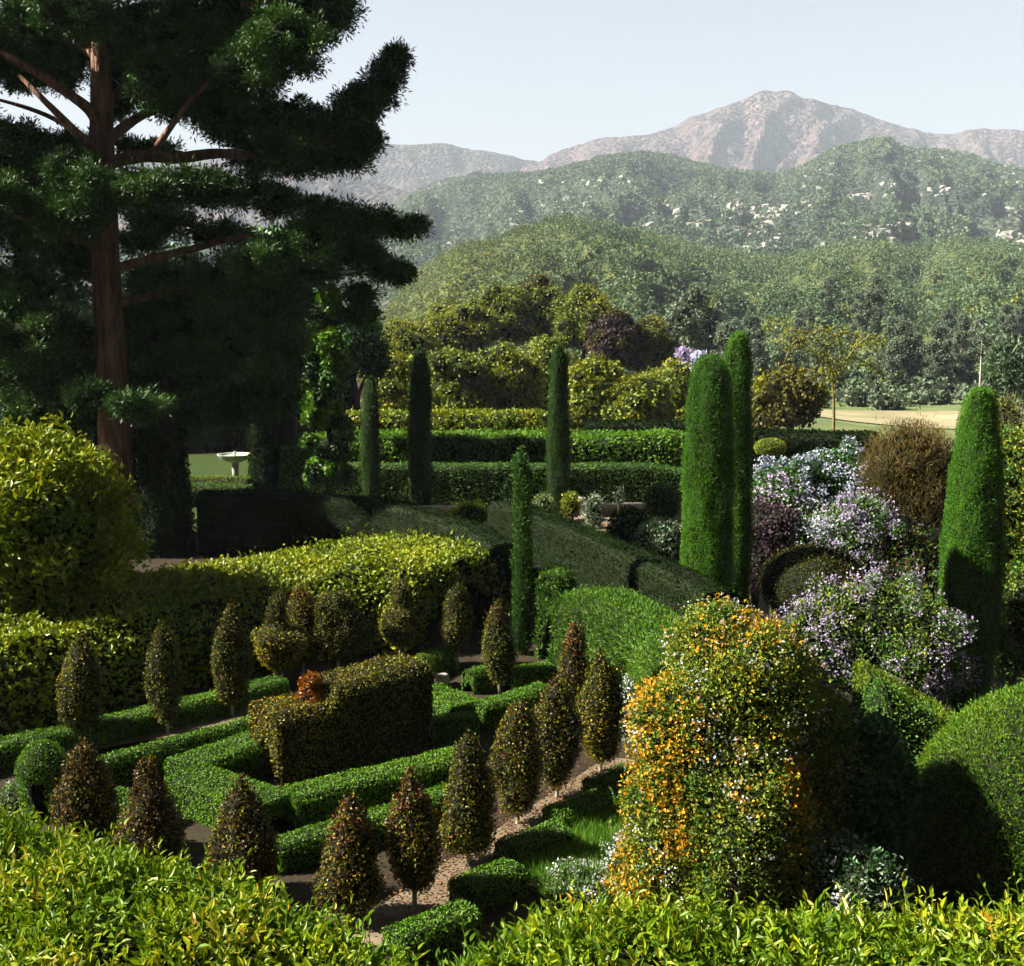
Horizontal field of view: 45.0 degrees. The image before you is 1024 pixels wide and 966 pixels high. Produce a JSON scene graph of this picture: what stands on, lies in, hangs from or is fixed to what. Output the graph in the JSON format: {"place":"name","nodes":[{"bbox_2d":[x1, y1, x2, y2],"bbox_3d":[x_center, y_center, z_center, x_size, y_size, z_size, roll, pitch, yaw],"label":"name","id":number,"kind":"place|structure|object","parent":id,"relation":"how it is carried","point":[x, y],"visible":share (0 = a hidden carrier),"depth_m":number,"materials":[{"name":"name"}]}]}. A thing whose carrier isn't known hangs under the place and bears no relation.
{"place":"outdoors","nodes":[
{"label":"outdoors","id":0,"kind":"place"},
{"bbox_2d":[96,455,250,545],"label":"lawn","id":1,"kind":"structure","parent":0,"point":[207,465],"depth_m":56.57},
{"bbox_2d":[217,220,339,490],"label":"shade tree","id":2,"kind":"object","parent":1,"relation":"on","point":[267,441],"visible":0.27,"depth_m":47.37,"materials":[{"name":"green plant"}]},
{"bbox_2d":[89,164,408,235],"bbox_3d":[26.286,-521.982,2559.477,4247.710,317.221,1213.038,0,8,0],"label":"spur hill","id":3,"kind":"structure","parent":0,"point":[365,190],"depth_m":2679.42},
{"bbox_2d":[74,143,536,192],"bbox_3d":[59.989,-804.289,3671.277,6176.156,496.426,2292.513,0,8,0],"label":"ridge","id":4,"kind":"structure","parent":0,"point":[409,168],"depth_m":3826.06,"materials":[{"name":"stone"}]},
{"bbox_2d":[347,757,634,945],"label":"path","id":5,"kind":"structure","parent":0,"point":[376,925],"depth_m":15.23,"materials":[{"name":"gravel"}]},
{"bbox_2d":[379,764,445,911],"bbox_3d":[-1.166,4.188,14.382,0.772,1.960,0.814,0,8,0],"label":"copper tree","id":6,"kind":"object","parent":5,"relation":"on","point":[413,843],"visible":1,"depth_m":14.20,"materials":[{"name":"brown plant"}]},
{"bbox_2d":[0,139,1023,323],"bbox_3d":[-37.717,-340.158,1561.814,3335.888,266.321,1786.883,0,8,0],"label":"foothill","id":7,"kind":"structure","parent":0,"point":[984,210],"depth_m":1417.29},
{"bbox_2d":[272,136,1023,302],"bbox_3d":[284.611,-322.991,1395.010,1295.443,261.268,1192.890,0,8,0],"label":"brush","id":8,"kind":"object","parent":7,"relation":"on","point":[830,226],"visible":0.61,"depth_m":1430.76,"materials":[{"name":"plant"}]},
{"bbox_2d":[414,138,1023,262],"bbox_3d":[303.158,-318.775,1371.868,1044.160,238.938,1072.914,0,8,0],"label":"boulders","id":9,"kind":"object","parent":7,"relation":"on","point":[1002,234],"visible":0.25,"depth_m":1257.92,"materials":[{"name":"stone"}]},
{"bbox_2d":[0,366,1023,965],"bbox_3d":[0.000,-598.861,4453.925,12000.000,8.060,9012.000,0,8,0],"label":"ground","id":10,"kind":"structure","parent":0,"point":[298,886],"depth_m":18.81,"materials":[{"name":"soil"}]},
{"bbox_2d":[12,737,67,824],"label":"clipped dome","id":11,"kind":"structure","parent":10,"relation":"on","point":[39,765],"depth_m":17.09,"materials":[{"name":"green plant"}]},
{"bbox_2d":[0,409,155,619],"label":"rhododendron","id":12,"kind":"object","parent":10,"relation":"on","point":[68,525],"visible":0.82,"depth_m":23.37,"materials":[{"name":"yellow plant"}]},
{"bbox_2d":[52,630,108,734],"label":"copper tree","id":13,"kind":"object","parent":10,"relation":"on","point":[80,696],"visible":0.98,"depth_m":19.68,"materials":[{"name":"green plant"}]},
{"bbox_2d":[49,737,124,848],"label":"copper tree","id":14,"kind":"object","parent":10,"relation":"on","point":[85,791],"visible":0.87,"depth_m":15.86,"materials":[{"name":"brown plant"}]},
{"bbox_2d":[19,715,248,789],"bbox_3d":[-5.636,4.242,19.063,3.899,0.503,0.497,-7,11,-43],"label":"box hedge","id":15,"kind":"object","parent":10,"relation":"on","point":[122,763],"visible":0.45,"depth_m":19.12,"materials":[{"name":"green plant"}]},
{"bbox_2d":[0,674,289,771],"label":"box hedge","id":16,"kind":"object","parent":10,"relation":"on","point":[126,725],"visible":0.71,"depth_m":20.48,"materials":[{"name":"green plant"}]},
{"bbox_2d":[109,752,189,866],"bbox_3d":[-4.539,4.184,15.557,0.998,1.651,0.874,-6,10,-36],"label":"copper tree","id":17,"kind":"object","parent":10,"relation":"on","point":[151,811],"visible":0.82,"depth_m":15.37,"materials":[{"name":"brown plant"}]},
{"bbox_2d":[141,620,186,733],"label":"copper tree","id":18,"kind":"object","parent":10,"relation":"on","point":[162,681],"visible":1,"depth_m":20.41,"materials":[{"name":"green plant"}]},
{"bbox_2d":[131,376,197,558],"bbox_3d":[-10.194,-0.399,36.112,1.982,5.444,1.934,0,8,0],"label":"ivy clad tree","id":19,"kind":"object","parent":10,"relation":"on","point":[165,520],"visible":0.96,"depth_m":35.59,"materials":[{"name":"green plant"}]},
{"bbox_2d":[0,370,353,453],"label":"tall hedge","id":20,"kind":"object","parent":10,"relation":"on","point":[212,441],"visible":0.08,"depth_m":64.42,"materials":[{"name":"green plant"}]},
{"bbox_2d":[162,730,275,785],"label":"box hedge","id":21,"kind":"object","parent":10,"relation":"on","point":[242,752],"visible":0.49,"depth_m":18.60,"materials":[{"name":"green plant"}]},
{"bbox_2d":[0,0,437,555],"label":"pine tree","id":22,"kind":"object","parent":10,"relation":"on","point":[219,70],"visible":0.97,"depth_m":34.74,"materials":[{"name":"green plant"}]},
{"bbox_2d":[205,600,253,715],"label":"copper tree","id":23,"kind":"object","parent":10,"relation":"on","point":[231,661],"visible":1,"depth_m":21.28,"materials":[{"name":"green plant"}]},
{"bbox_2d":[165,762,296,829],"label":"box hedge","id":24,"kind":"object","parent":10,"relation":"on","point":[202,791],"visible":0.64,"depth_m":17.21,"materials":[{"name":"green plant"}]},
{"bbox_2d":[0,802,461,965],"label":"bay hedge","id":25,"kind":"object","parent":10,"relation":"on","point":[70,901],"visible":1,"depth_m":6.91,"materials":[{"name":"green plant"}]},
{"bbox_2d":[201,772,283,892],"bbox_3d":[-3.221,4.277,14.828,0.952,1.664,0.912,6,10,39],"label":"copper tree","id":26,"kind":"object","parent":10,"relation":"on","point":[242,823],"visible":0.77,"depth_m":14.64,"materials":[{"name":"brown plant"}]},
{"bbox_2d":[0,523,513,736],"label":"leafy hedge","id":27,"kind":"object","parent":10,"relation":"on","point":[185,603],"visible":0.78,"depth_m":24.33,"materials":[{"name":"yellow plant"}]},
{"bbox_2d":[250,590,312,677],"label":"copper tree","id":28,"kind":"object","parent":10,"relation":"on","point":[280,642],"visible":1,"depth_m":22.59,"materials":[{"name":"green plant"}]},
{"bbox_2d":[297,280,358,493],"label":"lit tree","id":29,"kind":"object","parent":10,"relation":"on","point":[322,409],"visible":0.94,"depth_m":42.55,"materials":[{"name":"green plant"}]},
{"bbox_2d":[308,589,372,667],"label":"copper tree","id":30,"kind":"object","parent":10,"relation":"on","point":[341,628],"visible":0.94,"depth_m":23.54,"materials":[{"name":"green plant"}]},
{"bbox_2d":[247,652,435,786],"bbox_3d":[-2.672,3.628,19.558,2.877,1.602,1.153,-6,10,-37],"label":"copper hedge","id":31,"kind":"object","parent":10,"relation":"on","point":[372,711],"visible":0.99,"depth_m":19.16,"materials":[{"name":"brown plant"}]},
{"bbox_2d":[310,790,391,923],"bbox_3d":[-1.885,4.362,14.232,0.856,1.656,0.852,5,9,34],"label":"copper tree","id":32,"kind":"object","parent":10,"relation":"on","point":[348,870],"visible":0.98,"depth_m":14.03,"materials":[{"name":"brown plant"}]},
{"bbox_2d":[195,487,515,625],"bbox_3d":[-3.742,1.540,33.333,13.188,2.063,3.600,8,11,44],"label":"yew hedge","id":33,"kind":"object","parent":10,"relation":"on","point":[241,521],"visible":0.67,"depth_m":35.65,"materials":[{"name":"green plant"}]},
{"bbox_2d":[275,782,447,874],"bbox_3d":[-1.891,4.605,16.641,3.064,0.445,0.579,-7,10,-40],"label":"box hedge","id":34,"kind":"object","parent":10,"relation":"on","point":[299,849],"visible":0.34,"depth_m":15.92,"materials":[{"name":"green plant"}]},
{"bbox_2d":[277,745,456,830],"bbox_3d":[-1.882,4.367,17.852,3.078,0.582,0.722,-5,9,-35],"label":"box hedge","id":35,"kind":"object","parent":10,"relation":"on","point":[315,801],"visible":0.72,"depth_m":17.47,"materials":[{"name":"green plant"}]},
{"bbox_2d":[338,320,397,410],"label":"shade tree","id":36,"kind":"object","parent":10,"relation":"on","point":[368,350],"visible":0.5,"depth_m":64.82,"materials":[{"name":"green plant"}]},
{"bbox_2d":[358,375,382,497],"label":"cypress","id":37,"kind":"object","parent":10,"relation":"on","point":[370,461],"visible":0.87,"depth_m":42.00,"materials":[{"name":"green plant"}]},
{"bbox_2d":[376,577,420,654],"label":"copper tree","id":38,"kind":"object","parent":10,"relation":"on","point":[398,621],"visible":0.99,"depth_m":24.38,"materials":[{"name":"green plant"}]},
{"bbox_2d":[381,317,447,357],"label":"oak tree","id":39,"kind":"object","parent":10,"relation":"on","point":[408,337],"visible":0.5,"depth_m":109.57,"materials":[{"name":"green plant"}]},
{"bbox_2d":[406,346,433,505],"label":"cypress","id":40,"kind":"object","parent":10,"relation":"on","point":[420,451],"visible":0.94,"depth_m":43.86,"materials":[{"name":"green plant"}]},
{"bbox_2d":[381,897,483,965],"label":"box hedge","id":41,"kind":"object","parent":10,"relation":"on","point":[442,930],"visible":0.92,"depth_m":13.61,"materials":[{"name":"green plant"}]},
{"bbox_2d":[343,405,548,432],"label":"terrace hedge","id":42,"kind":"object","parent":10,"relation":"on","point":[452,419],"visible":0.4,"depth_m":59.65,"materials":[{"name":"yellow plant"}]},
{"bbox_2d":[402,345,501,411],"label":"oak tree","id":43,"kind":"object","parent":10,"relation":"on","point":[457,375],"visible":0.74,"depth_m":80.21,"materials":[{"name":"green plant"}]},
{"bbox_2d":[411,298,501,355],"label":"oak tree","id":44,"kind":"object","parent":10,"relation":"on","point":[469,327],"visible":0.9,"depth_m":114.56,"materials":[{"name":"green plant"}]},
{"bbox_2d":[438,582,476,669],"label":"copper tree","id":45,"kind":"object","parent":10,"relation":"on","point":[456,629],"visible":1,"depth_m":24.40,"materials":[{"name":"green plant"}]},
{"bbox_2d":[436,729,500,864],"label":"copper tree","id":46,"kind":"object","parent":10,"relation":"on","point":[466,828],"visible":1,"depth_m":15.43,"materials":[{"name":"brown plant"}]},
{"bbox_2d":[446,857,528,914],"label":"box hedge","id":47,"kind":"object","parent":10,"relation":"on","point":[496,883],"visible":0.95,"depth_m":14.76,"materials":[{"name":"green plant"}]},
{"bbox_2d":[303,425,686,467],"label":"terrace hedge","id":48,"kind":"object","parent":10,"relation":"on","point":[662,446],"visible":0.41,"depth_m":50.56,"materials":[{"name":"green plant"}]},
{"bbox_2d":[312,461,683,504],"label":"terrace hedge","id":49,"kind":"object","parent":10,"relation":"on","point":[486,483],"visible":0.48,"depth_m":45.30,"materials":[{"name":"green plant"}]},
{"bbox_2d":[478,598,518,693],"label":"copper tree","id":50,"kind":"object","parent":10,"relation":"on","point":[498,646],"visible":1,"depth_m":22.77,"materials":[{"name":"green plant"}]},
{"bbox_2d":[461,279,543,345],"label":"oak tree","id":51,"kind":"object","parent":10,"relation":"on","point":[510,307],"visible":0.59,"depth_m":119.01,"materials":[{"name":"green plant"}]},
{"bbox_2d":[472,681,549,730],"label":"box hedge","id":52,"kind":"object","parent":10,"relation":"on","point":[489,712],"visible":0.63,"depth_m":21.21,"materials":[{"name":"green plant"}]},
{"bbox_2d":[472,338,549,414],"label":"oak tree","id":53,"kind":"object","parent":10,"relation":"on","point":[513,375],"visible":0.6,"depth_m":82.39,"materials":[{"name":"green plant"}]},
{"bbox_2d":[484,700,547,823],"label":"copper tree","id":54,"kind":"object","parent":10,"relation":"on","point":[516,762],"visible":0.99,"depth_m":16.72,"materials":[{"name":"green plant"}]},
{"bbox_2d":[505,444,536,655],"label":"cypress","id":55,"kind":"object","parent":10,"relation":"on","point":[521,558],"visible":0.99,"depth_m":25.31,"materials":[{"name":"green plant"}]},
{"bbox_2d":[492,819,573,865],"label":"box hedge","id":56,"kind":"object","parent":10,"relation":"on","point":[535,838],"visible":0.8,"depth_m":15.84,"materials":[{"name":"green plant"}]},
{"bbox_2d":[529,563,579,658],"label":"bank hedge","id":57,"kind":"object","parent":10,"relation":"on","point":[553,582],"visible":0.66,"depth_m":25.09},
{"bbox_2d":[531,672,586,797],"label":"copper tree","id":58,"kind":"object","parent":10,"relation":"on","point":[561,730],"visible":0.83,"depth_m":17.57,"materials":[{"name":"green plant"}]},
{"bbox_2d":[494,793,628,904],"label":"grass","id":59,"kind":"structure","parent":10,"relation":"on","point":[588,832],"depth_m":15.79,"materials":[{"name":"plant"}]},
{"bbox_2d":[555,619,590,708],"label":"copper tree","id":60,"kind":"object","parent":10,"relation":"on","point":[572,666],"visible":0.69,"depth_m":21.16,"materials":[{"name":"brown plant"}]},
{"bbox_2d":[539,788,612,828],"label":"box hedge","id":61,"kind":"object","parent":10,"relation":"on","point":[571,810],"visible":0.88,"depth_m":16.91,"materials":[{"name":"green plant"}]},
{"bbox_2d":[534,847,619,907],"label":"flower clump","id":62,"kind":"object","parent":10,"relation":"on","point":[590,882],"visible":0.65,"depth_m":14.97,"materials":[{"name":"white plant"}]},
{"bbox_2d":[546,282,611,361],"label":"oak tree","id":63,"kind":"object","parent":10,"relation":"on","point":[579,310],"visible":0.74,"depth_m":117.40,"materials":[{"name":"green plant"}]},
{"bbox_2d":[567,354,625,430],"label":"oak tree","id":64,"kind":"object","parent":10,"relation":"on","point":[592,379],"visible":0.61,"depth_m":78.35,"materials":[{"name":"green plant"}]},
{"bbox_2d":[574,646,626,772],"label":"copper tree","id":65,"kind":"object","parent":10,"relation":"on","point":[599,705],"visible":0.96,"depth_m":18.49,"materials":[{"name":"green plant"}]},
{"bbox_2d":[484,497,742,617],"bbox_3d":[1.855,2.122,28.667,1.194,2.151,12.103,-3,8,-21],"label":"yew hedge","id":66,"kind":"object","parent":10,"relation":"on","point":[592,555],"visible":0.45,"depth_m":27.23,"materials":[{"name":"green plant"}]},
{"bbox_2d":[583,307,643,370],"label":"oak tree","id":67,"kind":"object","parent":10,"relation":"on","point":[615,335],"visible":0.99,"depth_m":111.69,"materials":[{"name":"purple plant"}]},
{"bbox_2d":[546,582,682,764],"bbox_3d":[2.222,3.106,21.747,2.057,2.140,6.425,-2,8,-14],"label":"bank hedge","id":68,"kind":"object","parent":10,"relation":"on","point":[620,626],"visible":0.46,"depth_m":22.05,"materials":[{"name":"plant"}]},
{"bbox_2d":[595,369,674,420],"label":"oak tree","id":69,"kind":"object","parent":10,"relation":"on","point":[640,396],"visible":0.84,"depth_m":76.57,"materials":[{"name":"green plant"}]},
{"bbox_2d":[610,313,683,374],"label":"oak tree","id":70,"kind":"object","parent":10,"relation":"on","point":[659,343],"visible":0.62,"depth_m":113.65,"materials":[{"name":"green plant"}]},
{"bbox_2d":[628,515,683,562],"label":"shrub","id":71,"kind":"object","parent":10,"relation":"on","point":[663,536],"visible":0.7,"depth_m":35.06,"materials":[{"name":"green plant"}]},
{"bbox_2d":[678,353,736,589],"bbox_3d":[4.155,0.441,26.298,1.279,6.424,1.312,0,8,0],"label":"cypress","id":72,"kind":"object","parent":10,"relation":"on","point":[708,482],"visible":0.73,"depth_m":25.82,"materials":[{"name":"green plant"}]},
{"bbox_2d":[409,868,1023,965],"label":"bay hedge","id":73,"kind":"object","parent":10,"relation":"on","point":[601,934],"visible":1,"depth_m":6.78,"materials":[{"name":"green plant"}]},
{"bbox_2d":[723,329,754,614],"bbox_3d":[5.132,-0.036,28.459,0.973,6.987,0.961,0,8,0],"label":"cypress","id":74,"kind":"object","parent":10,"relation":"on","point":[738,358],"visible":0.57,"depth_m":28.13,"materials":[{"name":"green plant"}]},
{"bbox_2d":[595,589,892,927],"bbox_3d":[2.849,3.641,14.974,3.140,4.549,3.341,7,10,40],"label":"flower mound","id":75,"kind":"object","parent":10,"relation":"on","point":[735,729],"visible":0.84,"depth_m":14.34,"materials":[{"name":"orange plant"}]},
{"bbox_2d":[749,496,801,617],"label":"plum shrub","id":76,"kind":"object","parent":10,"relation":"on","point":[774,531],"visible":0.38,"depth_m":30.43,"materials":[{"name":"purple plant"}]},
{"bbox_2d":[750,464,818,626],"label":"lilac shrub","id":77,"kind":"object","parent":10,"relation":"on","point":[781,487],"visible":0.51,"depth_m":31.35,"materials":[{"name":"purple plant"}]},
{"bbox_2d":[751,361,834,429],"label":"brown tree","id":78,"kind":"object","parent":10,"relation":"on","point":[789,395],"visible":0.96,"depth_m":68.69,"materials":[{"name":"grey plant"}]},
{"bbox_2d":[771,589,849,679],"bbox_3d":[6.293,3.282,25.753,1.709,2.198,2.076,0,8,0],"label":"wisteria","id":79,"kind":"object","parent":10,"relation":"on","point":[808,625],"visible":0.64,"depth_m":25.38,"materials":[{"name":"plant"}]},
{"bbox_2d":[755,539,866,618],"bbox_3d":[7.088,2.935,29.178,2.690,3.208,2.750,0,8,0],"label":"clipped mound","id":80,"kind":"object","parent":10,"relation":"on","point":[785,571],"visible":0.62,"depth_m":28.42,"materials":[{"name":"green plant"}]},
{"bbox_2d":[751,435,872,509],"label":"lilac shrub","id":81,"kind":"object","parent":10,"relation":"on","point":[832,475],"visible":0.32,"depth_m":31.97,"materials":[{"name":"purple plant"}]},
{"bbox_2d":[749,427,876,478],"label":"terrace hedge","id":82,"kind":"object","parent":10,"relation":"on","point":[799,441],"visible":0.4,"depth_m":52.42,"materials":[{"name":"green plant"}]},
{"bbox_2d":[637,368,1022,410],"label":"undergrowth","id":83,"kind":"object","parent":10,"relation":"on","point":[941,392],"visible":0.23,"depth_m":163.67,"materials":[{"name":"green plant"}]},
{"bbox_2d":[771,319,896,430],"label":"arching tree","id":84,"kind":"object","parent":10,"relation":"on","point":[832,372],"visible":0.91,"depth_m":75.77,"materials":[{"name":"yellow plant"}]},
{"bbox_2d":[799,825,918,924],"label":"white flower bush","id":85,"kind":"object","parent":10,"relation":"on","point":[875,876],"visible":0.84,"depth_m":13.88,"materials":[{"name":"green plant"}]},
{"bbox_2d":[805,486,925,574],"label":"lilac shrub","id":86,"kind":"object","parent":10,"relation":"on","point":[852,524],"visible":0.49,"depth_m":30.02,"materials":[{"name":"purple plant"}]},
{"bbox_2d":[832,707,924,877],"bbox_3d":[4.270,3.886,15.332,1.585,2.280,1.533,7,11,44],"label":"ivy bush","id":87,"kind":"object","parent":10,"relation":"on","point":[885,794],"visible":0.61,"depth_m":14.84,"materials":[{"name":"green plant"}]},
{"bbox_2d":[774,565,986,701],"bbox_3d":[7.621,3.482,26.081,4.458,3.662,3.609,3,8,23],"label":"wisteria","id":88,"kind":"object","parent":10,"relation":"on","point":[903,637],"visible":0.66,"depth_m":25.16,"materials":[{"name":"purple plant"}]},
{"bbox_2d":[849,509,941,607],"bbox_3d":[9.164,2.835,29.182,2.612,4.522,2.592,0,8,0],"label":"wisteria","id":89,"kind":"object","parent":10,"relation":"on","point":[904,548],"visible":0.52,"depth_m":28.54,"materials":[{"name":"green plant"}]},
{"bbox_2d":[855,673,944,783],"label":"ground cover","id":90,"kind":"object","parent":10,"relation":"on","point":[916,723],"visible":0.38,"depth_m":18.71,"materials":[{"name":"green plant"}]},
{"bbox_2d":[843,406,957,539],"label":"russet shrub","id":91,"kind":"object","parent":10,"relation":"on","point":[907,470],"visible":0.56,"depth_m":31.05,"materials":[{"name":"brown plant"}]},
{"bbox_2d":[849,655,959,730],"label":"ground cover","id":92,"kind":"object","parent":10,"relation":"on","point":[862,671],"visible":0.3,"depth_m":23.55,"materials":[{"name":"green plant"}]},
{"bbox_2d":[900,674,1023,911],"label":"bush","id":93,"kind":"object","parent":10,"relation":"on","point":[969,824],"visible":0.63,"depth_m":15.28,"materials":[{"name":"green plant"}]},
{"bbox_2d":[937,322,1007,714],"bbox_3d":[10.174,0.948,27.245,1.468,8.965,1.465,0,8,0],"label":"cypress","id":94,"kind":"object","parent":10,"relation":"on","point":[972,542],"visible":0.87,"depth_m":26.80,"materials":[{"name":"green plant"}]},
{"bbox_2d":[990,560,1023,686],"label":"shrub","id":95,"kind":"object","parent":10,"relation":"on","point":[1010,654],"visible":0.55,"depth_m":28.22,"materials":[{"name":"green plant"}]},
{"bbox_2d":[998,422,1023,581],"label":"shrub","id":96,"kind":"object","parent":10,"relation":"on","point":[1013,468],"visible":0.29,"depth_m":30.82,"materials":[{"name":"green plant"}]},
{"bbox_2d":[0,0,1023,161],"label":"sky","id":97,"kind":"structure","parent":0,"point":[534,80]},
{"bbox_2d":[482,506,683,532],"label":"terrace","id":98,"kind":"structure","parent":0,"point":[579,519],"depth_m":42.24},
{"bbox_2d":[543,343,571,516],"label":"cypress","id":99,"kind":"object","parent":98,"relation":"on","point":[557,453],"visible":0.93,"depth_m":42.39,"materials":[{"name":"green plant"}]},
{"bbox_2d":[384,221,1023,388],"bbox_3d":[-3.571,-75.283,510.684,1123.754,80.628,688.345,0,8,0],"label":"hill","id":100,"kind":"structure","parent":0,"point":[588,252],"depth_m":444.48,"materials":[{"name":"plant"}]},
{"bbox_2d":[356,209,1023,398],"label":"scrub","id":101,"kind":"object","parent":100,"relation":"on","point":[937,296],"visible":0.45,"depth_m":422.50,"materials":[{"name":"green plant"}]},
{"bbox_2d":[519,90,1023,171],"bbox_3d":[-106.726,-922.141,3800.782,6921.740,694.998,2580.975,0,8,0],"label":"mountain","id":102,"kind":"structure","parent":0,"point":[768,130],"depth_m":3914.81,"materials":[{"name":"stone"}]},
{"bbox_2d":[781,401,1023,451],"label":"meadow","id":103,"kind":"structure","parent":0,"point":[823,423],"depth_m":123.77,"materials":[{"name":"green plant"}]},
{"bbox_2d":[977,332,1023,413],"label":"round tree","id":104,"kind":"object","parent":103,"relation":"on","point":[1003,369],"visible":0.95,"depth_m":93.93,"materials":[{"name":"green plant"}]},
{"bbox_2d":[818,410,1023,428],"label":"field","id":105,"kind":"structure","parent":0,"point":[943,418],"depth_m":139.09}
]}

